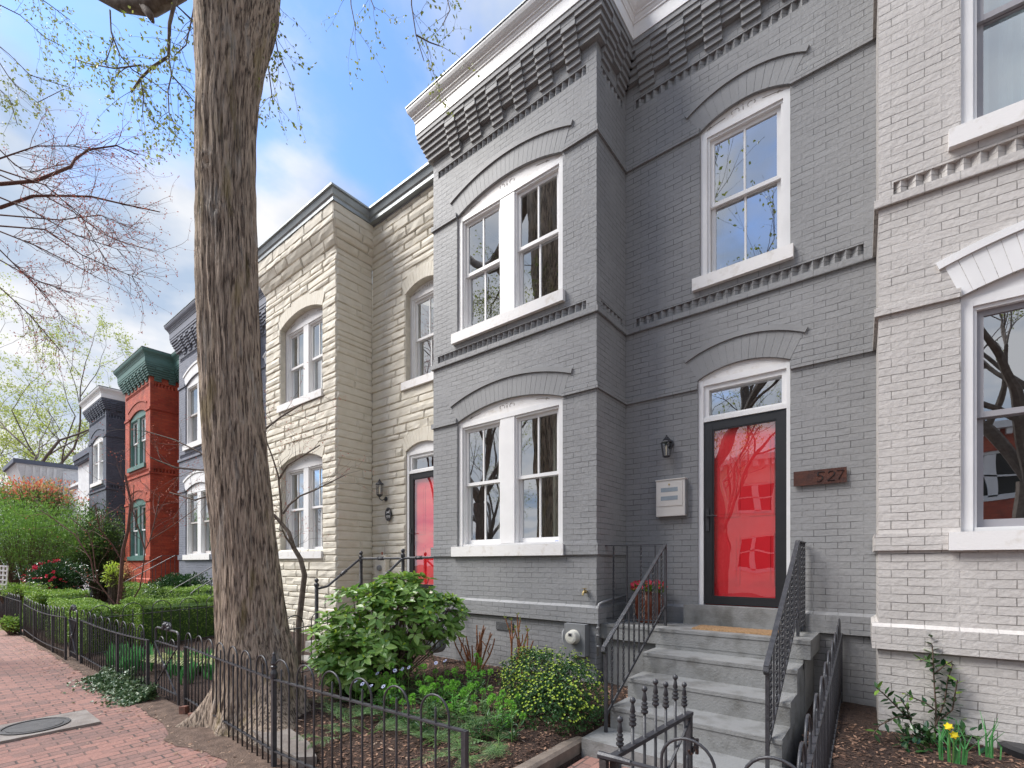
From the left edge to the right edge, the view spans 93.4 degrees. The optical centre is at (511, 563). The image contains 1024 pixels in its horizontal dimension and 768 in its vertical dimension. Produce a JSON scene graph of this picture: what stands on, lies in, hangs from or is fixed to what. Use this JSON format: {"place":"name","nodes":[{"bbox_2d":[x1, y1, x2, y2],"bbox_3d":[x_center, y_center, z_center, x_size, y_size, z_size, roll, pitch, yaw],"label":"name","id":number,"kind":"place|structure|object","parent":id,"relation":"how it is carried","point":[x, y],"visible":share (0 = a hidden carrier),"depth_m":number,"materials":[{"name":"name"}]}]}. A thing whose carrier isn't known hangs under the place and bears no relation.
{"place":"outdoors","nodes":[
{"label":"outdoors","id":0,"kind":"place"},
{"bbox_2d":[0,628,226,767],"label":"sidewalk","id":1,"kind":"structure","parent":0,"point":[40,697],"depth_m":5.01,"materials":[{"name":"brick"}]},
{"bbox_2d":[0,592,21,634],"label":"hoop fence","id":2,"kind":"object","parent":1,"relation":"on","point":[9,606],"visible":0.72,"depth_m":12.37,"materials":[{"name":"black metal"}]},
{"bbox_2d":[0,614,22,634],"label":"leafy shrub","id":3,"kind":"object","parent":1,"relation":"on","point":[9,625],"visible":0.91,"depth_m":11.49,"materials":[{"name":"green plant"}]},
{"bbox_2d":[23,597,66,659],"bbox_3d":[-9.643,1.260,9.896,4.632,0.981,0.033,0,0,38],"label":"hoop fence","id":4,"kind":"object","parent":1,"relation":"on","point":[33,633],"visible":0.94,"depth_m":9.63,"materials":[{"name":"black metal"}]},
{"bbox_2d":[68,604,77,660],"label":"garden gate","id":5,"kind":"structure","parent":4,"relation":"attached to","point":[73,637],"depth_m":8.27,"materials":[{"name":"black metal"}]},
{"bbox_2d":[0,710,100,743],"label":"utility cover","id":6,"kind":"object","parent":1,"relation":"on","point":[25,729],"visible":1,"depth_m":4.98,"materials":[{"name":"concrete"}]},
{"bbox_2d":[0,89,192,386],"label":"budding tree","id":7,"kind":"object","parent":1,"relation":"on","point":[39,178],"visible":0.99,"depth_m":8.22,"materials":[{"name":"brown plant"}]},
{"bbox_2d":[63,664,159,706],"bbox_3d":[-5.435,1.573,6.385,2.226,0.326,0.750,0,0,38],"label":"ivy","id":8,"kind":"object","parent":1,"relation":"on","point":[126,688],"visible":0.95,"depth_m":6.33,"materials":[{"name":"green plant"}]},
{"bbox_2d":[80,610,149,686],"bbox_3d":[-5.927,1.260,7.107,3.422,0.979,0.033,0,0,38],"label":"hoop fence","id":9,"kind":"object","parent":1,"relation":"on","point":[118,638],"visible":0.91,"depth_m":6.99,"materials":[{"name":"black metal"}]},
{"bbox_2d":[1,637,249,767],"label":"fallen leaves","id":10,"kind":"object","parent":1,"relation":"on","point":[120,710],"visible":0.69,"depth_m":5.50,"materials":[{"name":"brown plant"}]},
{"bbox_2d":[16,631,298,767],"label":"dirt strip","id":11,"kind":"object","parent":1,"relation":"on","point":[161,707],"visible":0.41,"depth_m":4.70,"materials":[{"name":"brown soil"}]},
{"bbox_2d":[0,0,479,748],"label":"street tree","id":12,"kind":"object","parent":11,"relation":"on","point":[234,42],"visible":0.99,"depth_m":5.02,"materials":[{"name":"brown plant"}]},
{"bbox_2d":[184,632,277,766],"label":"hoop fence","id":13,"kind":"object","parent":1,"relation":"on","point":[271,677],"visible":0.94,"depth_m":4.47,"materials":[{"name":"black metal"}]},
{"bbox_2d":[154,621,179,704],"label":"garden gate","id":14,"kind":"structure","parent":13,"relation":"attached to","point":[166,626],"depth_m":5.79,"materials":[{"name":"black metal"}]},
{"bbox_2d":[0,581,314,683],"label":"garden bed","id":15,"kind":"object","parent":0,"point":[152,673],"visible":0.01,"depth_m":8.90,"materials":[{"name":"soil"}]},
{"bbox_2d":[0,581,53,611],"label":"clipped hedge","id":16,"kind":"object","parent":15,"relation":"on","point":[15,589],"visible":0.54,"depth_m":13.22,"materials":[{"name":"green plant"}]},
{"bbox_2d":[0,475,91,569],"bbox_3d":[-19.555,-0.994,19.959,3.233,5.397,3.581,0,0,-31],"label":"photinia shrub","id":17,"kind":"object","parent":15,"relation":"on","point":[36,485],"visible":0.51,"depth_m":19.53,"materials":[{"name":"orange plant"}]},
{"bbox_2d":[8,556,102,596],"bbox_3d":[-13.876,0.733,14.693,2.034,1.952,2.082,0,0,-2],"label":"flowering camellia","id":18,"kind":"object","parent":15,"relation":"on","point":[56,575],"visible":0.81,"depth_m":14.40,"materials":[{"name":"green plant"}]},
{"bbox_2d":[21,588,90,628],"bbox_3d":[-12.309,1.185,12.968,2.309,1.067,1.205,0,0,38],"label":"clipped hedge","id":19,"kind":"object","parent":15,"relation":"on","point":[39,596],"visible":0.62,"depth_m":12.50,"materials":[{"name":"green plant"}]},
{"bbox_2d":[0,488,123,596],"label":"feathery shrub","id":20,"kind":"object","parent":15,"relation":"on","point":[8,542],"visible":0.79,"depth_m":16.82,"materials":[{"name":"green plant"}]},
{"bbox_2d":[45,597,129,654],"bbox_3d":[-9.014,1.234,10.123,3.769,0.962,0.772,0,0,38],"label":"clipped hedge","id":21,"kind":"object","parent":15,"relation":"on","point":[87,604],"visible":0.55,"depth_m":9.21,"materials":[{"name":"green plant"}]},
{"bbox_2d":[66,499,124,600],"bbox_3d":[-15.859,-0.403,18.546,2.637,4.221,2.382,0,0,38],"label":"conifer shrub","id":22,"kind":"object","parent":15,"relation":"on","point":[99,593],"visible":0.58,"depth_m":18.19,"materials":[{"name":"green plant"}]},
{"bbox_2d":[9,439,207,612],"bbox_3d":[-8.686,-0.807,10.331,4.797,3.802,2.180,0,0,-6],"label":"bare small tree","id":23,"kind":"object","parent":15,"relation":"on","point":[121,572],"visible":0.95,"depth_m":10.38,"materials":[{"name":"brown plant"}]},
{"bbox_2d":[101,560,125,612],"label":"leafy shrub","id":24,"kind":"object","parent":15,"relation":"on","point":[112,576],"visible":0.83,"depth_m":13.71,"materials":[{"name":"green plant"}]},
{"bbox_2d":[104,642,157,673],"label":"tulip leaves","id":25,"kind":"object","parent":15,"relation":"on","point":[151,653],"visible":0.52,"depth_m":7.37,"materials":[{"name":"green plant"}]},
{"bbox_2d":[89,596,214,662],"bbox_3d":[-6.231,1.179,9.435,0.037,1.143,3.132,0,0,38],"label":"hoop fence","id":26,"kind":"object","parent":15,"relation":"on","point":[132,614],"visible":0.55,"depth_m":8.90,"materials":[{"name":"black metal"}]},
{"bbox_2d":[119,593,213,646],"bbox_3d":[-6.710,1.180,10.226,1.279,1.114,2.366,0,0,38],"label":"clipped hedge","id":27,"kind":"object","parent":15,"relation":"on","point":[188,616],"visible":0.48,"depth_m":9.53,"materials":[{"name":"green plant"}]},
{"bbox_2d":[122,581,213,614],"bbox_3d":[-9.038,1.095,12.592,5.266,1.234,0.918,0,0,38],"label":"clipped hedge","id":28,"kind":"object","parent":15,"relation":"on","point":[131,591],"visible":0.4,"depth_m":11.82,"materials":[{"name":"green plant"}]},
{"bbox_2d":[141,572,212,598],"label":"leafy shrub","id":29,"kind":"object","parent":15,"relation":"on","point":[176,580],"visible":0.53,"depth_m":11.97,"materials":[{"name":"green plant"}]},
{"bbox_2d":[165,646,214,684],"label":"tulip leaves","id":30,"kind":"object","parent":15,"relation":"on","point":[182,669],"visible":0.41,"depth_m":6.86,"materials":[{"name":"green plant"}]},
{"bbox_2d":[0,0,523,564],"label":"sky","id":31,"kind":"structure","parent":0,"point":[363,141],"materials":[{"name":"blue"}]},
{"bbox_2d":[152,648,1023,767],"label":"garden bed","id":32,"kind":"object","parent":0,"point":[859,715],"visible":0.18,"depth_m":4.29,"materials":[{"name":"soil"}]},
{"bbox_2d":[84,362,380,663],"bbox_3d":[-4.076,-0.767,7.312,4.416,4.607,1.494,0,0,-5],"label":"bare small tree","id":33,"kind":"object","parent":32,"relation":"on","point":[300,609],"visible":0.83,"depth_m":7.28,"materials":[{"name":"brown plant"}]},
{"bbox_2d":[253,728,316,767],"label":"kerb stone","id":34,"kind":"object","parent":32,"relation":"on","point":[309,755],"visible":0.61,"depth_m":4.24,"materials":[{"name":"stone"}]},
{"bbox_2d":[288,607,397,679],"bbox_3d":[-2.604,1.164,6.670,0.032,1.173,2.582,0,0,37],"label":"hoop fence","id":35,"kind":"object","parent":32,"relation":"on","point":[303,627],"visible":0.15,"depth_m":6.42,"materials":[{"name":"black metal"}]},
{"bbox_2d":[327,707,405,734],"bbox_3d":[-1.337,1.478,4.559,0.812,0.221,0.392,0,0,-2],"label":"evergreen","id":36,"kind":"object","parent":32,"relation":"on","point":[356,724],"visible":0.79,"depth_m":4.52,"materials":[{"name":"green plant"}]},
{"bbox_2d":[273,659,468,767],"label":"hoop fence","id":37,"kind":"object","parent":32,"relation":"on","point":[464,747],"visible":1,"depth_m":3.33,"materials":[{"name":"black metal"}]},
{"bbox_2d":[300,570,471,700],"bbox_3d":[-1.476,0.838,5.963,1.566,1.502,2.114,0,0,67],"label":"broadleaf shrub","id":38,"kind":"object","parent":32,"relation":"on","point":[369,645],"visible":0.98,"depth_m":5.70,"materials":[{"name":"green plant"}]},
{"bbox_2d":[376,678,400,721],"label":"flowering perennial","id":39,"kind":"object","parent":32,"relation":"on","point":[388,715],"visible":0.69,"depth_m":4.79,"materials":[{"name":"green plant"}]},
{"bbox_2d":[373,662,403,705],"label":"flowering perennial","id":40,"kind":"object","parent":32,"relation":"on","point":[386,682],"visible":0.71,"depth_m":5.29,"materials":[{"name":"green plant"}]},
{"bbox_2d":[398,685,415,732],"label":"flowering perennial","id":41,"kind":"object","parent":32,"relation":"on","point":[405,702],"visible":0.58,"depth_m":4.55,"materials":[{"name":"green plant"}]},
{"bbox_2d":[408,682,441,737],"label":"flowering perennial","id":42,"kind":"object","parent":32,"relation":"on","point":[427,690],"visible":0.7,"depth_m":4.45,"materials":[{"name":"green plant"}]},
{"bbox_2d":[418,685,449,715],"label":"flowering perennial","id":43,"kind":"object","parent":32,"relation":"on","point":[433,705],"visible":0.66,"depth_m":4.86,"materials":[{"name":"green plant"}]},
{"bbox_2d":[392,720,477,747],"bbox_3d":[-0.663,1.494,4.309,0.813,0.186,0.441,0,0,4],"label":"evergreen","id":44,"kind":"object","parent":32,"relation":"on","point":[429,737],"visible":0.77,"depth_m":4.21,"materials":[{"name":"green plant"}]},
{"bbox_2d":[412,738,502,767],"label":"evergreen","id":45,"kind":"object","parent":32,"relation":"on","point":[441,754],"visible":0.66,"depth_m":3.85,"materials":[{"name":"green plant"}]},
{"bbox_2d":[446,679,474,713],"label":"flowering perennial","id":46,"kind":"object","parent":32,"relation":"on","point":[454,698],"visible":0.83,"depth_m":4.97,"materials":[{"name":"green plant"}]},
{"bbox_2d":[455,684,476,723],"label":"flowering perennial","id":47,"kind":"object","parent":32,"relation":"on","point":[464,701],"visible":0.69,"depth_m":4.70,"materials":[{"name":"green plant"}]},
{"bbox_2d":[451,665,485,699],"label":"flowering perennial","id":48,"kind":"object","parent":32,"relation":"on","point":[472,674],"visible":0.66,"depth_m":5.33,"materials":[{"name":"green plant"}]},
{"bbox_2d":[454,625,494,670],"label":"pruned shrub","id":49,"kind":"object","parent":32,"relation":"on","point":[478,651],"visible":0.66,"depth_m":6.56,"materials":[{"name":"brown plant"}]},
{"bbox_2d":[459,695,494,741],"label":"flowering perennial","id":50,"kind":"object","parent":32,"relation":"on","point":[479,730],"visible":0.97,"depth_m":4.25,"materials":[{"name":"green plant"}]},
{"bbox_2d":[443,727,510,761],"bbox_3d":[-0.211,1.503,4.048,0.593,0.111,0.678,0,0,38],"label":"evergreen","id":51,"kind":"object","parent":32,"relation":"on","point":[491,746],"visible":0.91,"depth_m":3.98,"materials":[{"name":"green plant"}]},
{"bbox_2d":[468,669,493,711],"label":"flowering perennial","id":52,"kind":"object","parent":32,"relation":"on","point":[484,705],"visible":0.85,"depth_m":4.93,"materials":[{"name":"green plant"}]},
{"bbox_2d":[488,690,521,728],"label":"flowering perennial","id":53,"kind":"object","parent":32,"relation":"on","point":[501,707],"visible":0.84,"depth_m":4.49,"materials":[{"name":"green plant"}]},
{"bbox_2d":[489,693,525,741],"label":"flowering perennial","id":54,"kind":"object","parent":32,"relation":"on","point":[511,722],"visible":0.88,"depth_m":4.22,"materials":[{"name":"green plant"}]},
{"bbox_2d":[503,612,533,675],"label":"pruned shrub","id":55,"kind":"object","parent":32,"relation":"on","point":[519,645],"visible":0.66,"depth_m":6.19,"materials":[{"name":"brown plant"}]},
{"bbox_2d":[514,736,581,767],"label":"bed edging","id":56,"kind":"object","parent":32,"relation":"on","point":[559,754],"visible":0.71,"depth_m":4.05,"materials":[{"name":"brown wood"}]},
{"bbox_2d":[494,645,609,736],"bbox_3d":[0.352,1.256,4.968,1.032,0.839,1.491,0,0,-22],"label":"boxwood shrub","id":57,"kind":"object","parent":32,"relation":"on","point":[551,682],"visible":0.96,"depth_m":4.66,"materials":[{"name":"green plant"}]},
{"bbox_2d":[597,750,630,767],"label":"gate post","id":58,"kind":"object","parent":32,"relation":"on","point":[604,758],"visible":0.98,"depth_m":2.39,"materials":[{"name":"metal"}]},
{"bbox_2d":[610,674,698,767],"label":"garden gate","id":59,"kind":"structure","parent":58,"relation":"attached to","point":[685,717],"depth_m":2.83,"materials":[{"name":"black metal"}]},
{"bbox_2d":[630,737,795,767],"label":"hoop fence","id":60,"kind":"object","parent":32,"relation":"on","point":[666,745],"visible":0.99,"depth_m":2.16,"materials":[{"name":"black metal"}]},
{"bbox_2d":[797,618,842,767],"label":"hoop fence","id":61,"kind":"object","parent":32,"relation":"on","point":[828,700],"visible":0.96,"depth_m":3.24,"materials":[{"name":"black metal"}]},
{"bbox_2d":[866,634,984,753],"bbox_3d":[3.355,1.092,3.818,1.040,1.070,0.480,0,0,0],"label":"young camellia","id":62,"kind":"object","parent":32,"relation":"on","point":[916,728],"visible":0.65,"depth_m":3.82,"materials":[{"name":"green plant"}]},
{"bbox_2d":[932,714,977,765],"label":"daffodil","id":63,"kind":"object","parent":32,"relation":"on","point":[956,755],"visible":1,"depth_m":3.44,"materials":[{"name":"green plant"}]},
{"bbox_2d":[977,712,1002,759],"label":"daffodil","id":64,"kind":"object","parent":32,"relation":"on","point":[991,752],"visible":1,"depth_m":3.50,"materials":[{"name":"green plant"}]},
{"bbox_2d":[568,756,628,767],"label":"garden path","id":65,"kind":"structure","parent":0,"point":[588,762],"depth_m":4.09,"materials":[{"name":"brick"}]},
{"label":"ground","id":66,"kind":"structure","parent":0,"visible":0},
{"bbox_2d":[0,374,62,462],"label":"spring tree","id":67,"kind":"object","parent":66,"relation":"on","point":[16,410],"visible":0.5,"depth_m":73.27,"materials":[{"name":"green plant"}]},
{"bbox_2d":[2,458,77,574],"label":"row house","id":68,"kind":"structure","parent":66,"relation":"on","point":[17,467],"depth_m":28.86,"materials":[{"name":"white paint"}]},
{"bbox_2d":[0,379,88,475],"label":"spring tree","id":69,"kind":"object","parent":66,"relation":"on","point":[5,439],"visible":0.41,"depth_m":59.05,"materials":[{"name":"green plant"}]},
{"bbox_2d":[0,258,147,557],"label":"spring tree","id":70,"kind":"object","parent":66,"relation":"on","point":[49,452],"visible":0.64,"depth_m":47.79,"materials":[{"name":"green plant"}]},
{"bbox_2d":[73,446,88,590],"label":"row house","id":71,"kind":"structure","parent":66,"relation":"on","point":[82,457],"depth_m":25.36,"materials":[{"name":"white paint"}]},
{"bbox_2d":[78,385,124,598],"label":"row house","id":72,"kind":"structure","parent":66,"relation":"on","point":[103,405],"depth_m":19.97,"materials":[{"name":"grey brick"}]},
{"bbox_2d":[90,436,102,487],"bbox_3d":[-17.615,-4.353,20.592,1.980,2.095,0.247,0,0,38],"label":"window","id":73,"kind":"structure","parent":72,"relation":"in","point":[98,444],"depth_m":20.56,"materials":[{"name":"white paint"}]},
{"bbox_2d":[113,346,178,586],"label":"row house","id":74,"kind":"structure","parent":66,"relation":"on","point":[148,381],"depth_m":16.60,"materials":[{"name":"red brick"}]},
{"bbox_2d":[127,499,145,560],"bbox_3d":[-13.227,-1.200,17.132,1.980,2.190,0.247,0,0,38],"label":"window","id":75,"kind":"structure","parent":74,"relation":"in","point":[137,550],"depth_m":17.11,"materials":[{"name":"green paint"}]},
{"bbox_2d":[127,410,145,472],"bbox_3d":[-13.227,-4.353,17.132,1.980,2.095,0.247,0,0,38],"label":"window","id":76,"kind":"structure","parent":74,"relation":"in","point":[138,455],"depth_m":17.11,"materials":[{"name":"green paint"}]},
{"bbox_2d":[164,287,318,593],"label":"row house","id":77,"kind":"structure","parent":66,"relation":"on","point":[194,555],"depth_m":13.94,"materials":[{"name":"brick"}]},
{"bbox_2d":[182,374,201,450],"bbox_3d":[-8.840,-4.353,13.672,1.980,2.095,0.247,0,0,38],"label":"window","id":78,"kind":"structure","parent":77,"relation":"in","point":[194,436],"depth_m":14.05,"materials":[{"name":"white paint"}]},
{"bbox_2d":[182,482,210,559],"bbox_3d":[-8.840,-1.200,13.672,1.980,2.190,0.247,0,0,38],"label":"window","id":79,"kind":"structure","parent":77,"relation":"in","point":[198,535],"depth_m":13.67,"materials":[{"name":"white paint"}]},
{"bbox_2d":[303,602,427,661],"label":"front steps","id":80,"kind":"structure","parent":66,"relation":"on","point":[306,657],"depth_m":8.03,"materials":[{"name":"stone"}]},
{"bbox_2d":[314,549,432,639],"bbox_3d":[-2.287,0.598,7.980,2.115,1.705,0.946,0,0,38],"label":"porch railing","id":81,"kind":"object","parent":80,"relation":"on","point":[402,558],"visible":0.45,"depth_m":8.25,"materials":[{"name":"black metal"}]},
{"bbox_2d":[258,162,498,634],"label":"row house","id":82,"kind":"structure","parent":66,"relation":"on","point":[345,277],"depth_m":9.55,"materials":[{"name":"beige stone"}]},
{"bbox_2d":[278,454,322,558],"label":"window","id":83,"kind":"structure","parent":82,"relation":"in","point":[307,471],"depth_m":10.29,"materials":[{"name":"white paint"}]},
{"bbox_2d":[277,307,323,413],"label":"window","id":84,"kind":"structure","parent":82,"relation":"in","point":[302,344],"depth_m":10.27,"materials":[{"name":"white paint"}]},
{"bbox_2d":[375,552,389,583],"bbox_3d":[-2.594,0.210,9.550,0.340,0.880,0.155,0,0,38],"label":"utility box","id":85,"kind":"object","parent":82,"relation":"attached to","point":[382,567],"visible":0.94,"depth_m":9.50,"materials":[{"name":"beige metal"}]},
{"bbox_2d":[401,280,432,390],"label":"window","id":86,"kind":"structure","parent":82,"relation":"in","point":[421,315],"depth_m":9.31,"materials":[{"name":"white paint"}]},
{"bbox_2d":[409,471,432,589],"bbox_3d":[-1.628,-0.609,8.966,0.866,2.194,0.105,0,0,38],"label":"storm door","id":87,"kind":"structure","parent":82,"relation":"in","point":[413,477],"depth_m":9.19,"materials":[{"name":"black metal"}]},
{"bbox_2d":[415,477,432,584],"bbox_3d":[-1.573,-0.605,9.036,0.870,2.210,0.058,0,0,38],"label":"front door","id":88,"kind":"structure","parent":82,"relation":"in","point":[423,487],"depth_m":9.06,"materials":[{"name":"red paint"}]},
{"bbox_2d":[405,0,875,706],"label":"row house","id":89,"kind":"structure","parent":66,"relation":"on","point":[669,204],"depth_m":5.99,"materials":[{"name":"grey brick"}]},
{"bbox_2d":[451,395,563,556],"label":"window","id":90,"kind":"structure","parent":89,"relation":"in","point":[511,450],"depth_m":7.07,"materials":[{"name":"white paint"}]},
{"bbox_2d":[451,154,564,344],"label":"window","id":91,"kind":"structure","parent":89,"relation":"in","point":[519,275],"depth_m":7.05,"materials":[{"name":"white paint"}]},
{"bbox_2d":[564,622,589,656],"bbox_3d":[0.764,0.927,5.870,0.290,0.385,0.216,0,0,38],"label":"electric meter","id":92,"kind":"object","parent":89,"relation":"attached to","point":[576,637],"visible":1,"depth_m":5.82,"materials":[{"name":"grey paint"}]},
{"bbox_2d":[655,477,687,519],"bbox_3d":[1.986,-0.804,6.011,0.376,0.488,0.100,0,0,38],"label":"mailbox","id":93,"kind":"object","parent":89,"relation":"attached to","point":[671,498],"visible":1,"depth_m":5.97,"materials":[{"name":"metal"}]},
{"bbox_2d":[657,480,682,506],"bbox_3d":[1.954,-0.865,5.986,0.320,0.300,0.009,0,0,38],"label":"sign","id":94,"kind":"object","parent":93,"relation":"in","point":[679,484],"depth_m":5.97,"materials":[{"name":"metal"}]},
{"bbox_2d":[692,87,793,292],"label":"window","id":95,"kind":"structure","parent":89,"relation":"in","point":[757,129],"depth_m":5.72,"materials":[{"name":"white paint"}]},
{"bbox_2d":[709,421,777,607],"bbox_3d":[2.725,-0.605,5.646,0.885,2.210,0.058,0,0,38],"label":"front door","id":96,"kind":"structure","parent":89,"relation":"in","point":[744,457],"depth_m":5.63,"materials":[{"name":"red paint"}]},
{"bbox_2d":[704,409,785,606],"bbox_3d":[2.670,-0.609,5.577,0.881,2.194,0.105,0,0,38],"label":"storm door","id":97,"kind":"structure","parent":89,"relation":"in","point":[779,416],"depth_m":5.54,"materials":[{"name":"black metal"}]},
{"bbox_2d":[794,467,846,486],"bbox_3d":[3.230,-0.908,5.068,0.472,0.156,0.041,0,0,38],"label":"address plate","id":98,"kind":"object","parent":89,"relation":"attached to","point":[822,476],"visible":1,"depth_m":5.05,"materials":[{"name":"wood"}]},
{"bbox_2d":[582,604,819,767],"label":"front steps","id":99,"kind":"structure","parent":66,"relation":"on","point":[721,674],"depth_m":4.53,"materials":[{"name":"paint"}]},
{"bbox_2d":[601,544,666,732],"bbox_3d":[1.028,0.660,5.223,0.752,1.780,1.557,0,0,38],"label":"stair railing","id":100,"kind":"object","parent":99,"relation":"on","point":[653,567],"visible":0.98,"depth_m":5.04,"materials":[{"name":"black metal"}]},
{"bbox_2d":[634,590,663,623],"bbox_3d":[1.677,0.525,5.937,0.370,0.395,0.370,0,0,38],"label":"flower pot","id":101,"kind":"object","parent":99,"relation":"on","point":[646,605],"visible":0.34,"depth_m":5.79,"materials":[{"name":"brown ceramic"}]},
{"bbox_2d":[692,625,771,635],"bbox_3d":[2.400,0.711,5.175,0.840,0.022,0.320,0,0,38],"label":"doormat","id":102,"kind":"object","parent":99,"relation":"on","point":[736,630],"visible":0.93,"depth_m":5.13,"materials":[{"name":"beige fabric"}]},
{"bbox_2d":[763,540,805,767],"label":"stair railing","id":103,"kind":"object","parent":99,"relation":"on","point":[794,584],"visible":1,"depth_m":4.15,"materials":[{"name":"black metal"}]},
{"bbox_2d":[871,0,1023,747],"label":"row house","id":104,"kind":"structure","parent":66,"relation":"on","point":[948,347],"depth_m":3.91,"materials":[{"name":"brick"}]},
{"bbox_2d":[948,270,1023,549],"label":"window","id":105,"kind":"structure","parent":104,"relation":"in","point":[992,316],"depth_m":3.85,"materials":[{"name":"white paint"}]},
{"bbox_2d":[948,0,1023,151],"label":"window","id":106,"kind":"structure","parent":104,"relation":"in","point":[992,31],"depth_m":3.85,"materials":[{"name":"white paint"}]},
{"bbox_2d":[997,741,1023,759],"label":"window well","id":107,"kind":"object","parent":104,"relation":"attached to","point":[1014,749],"depth_m":3.57,"materials":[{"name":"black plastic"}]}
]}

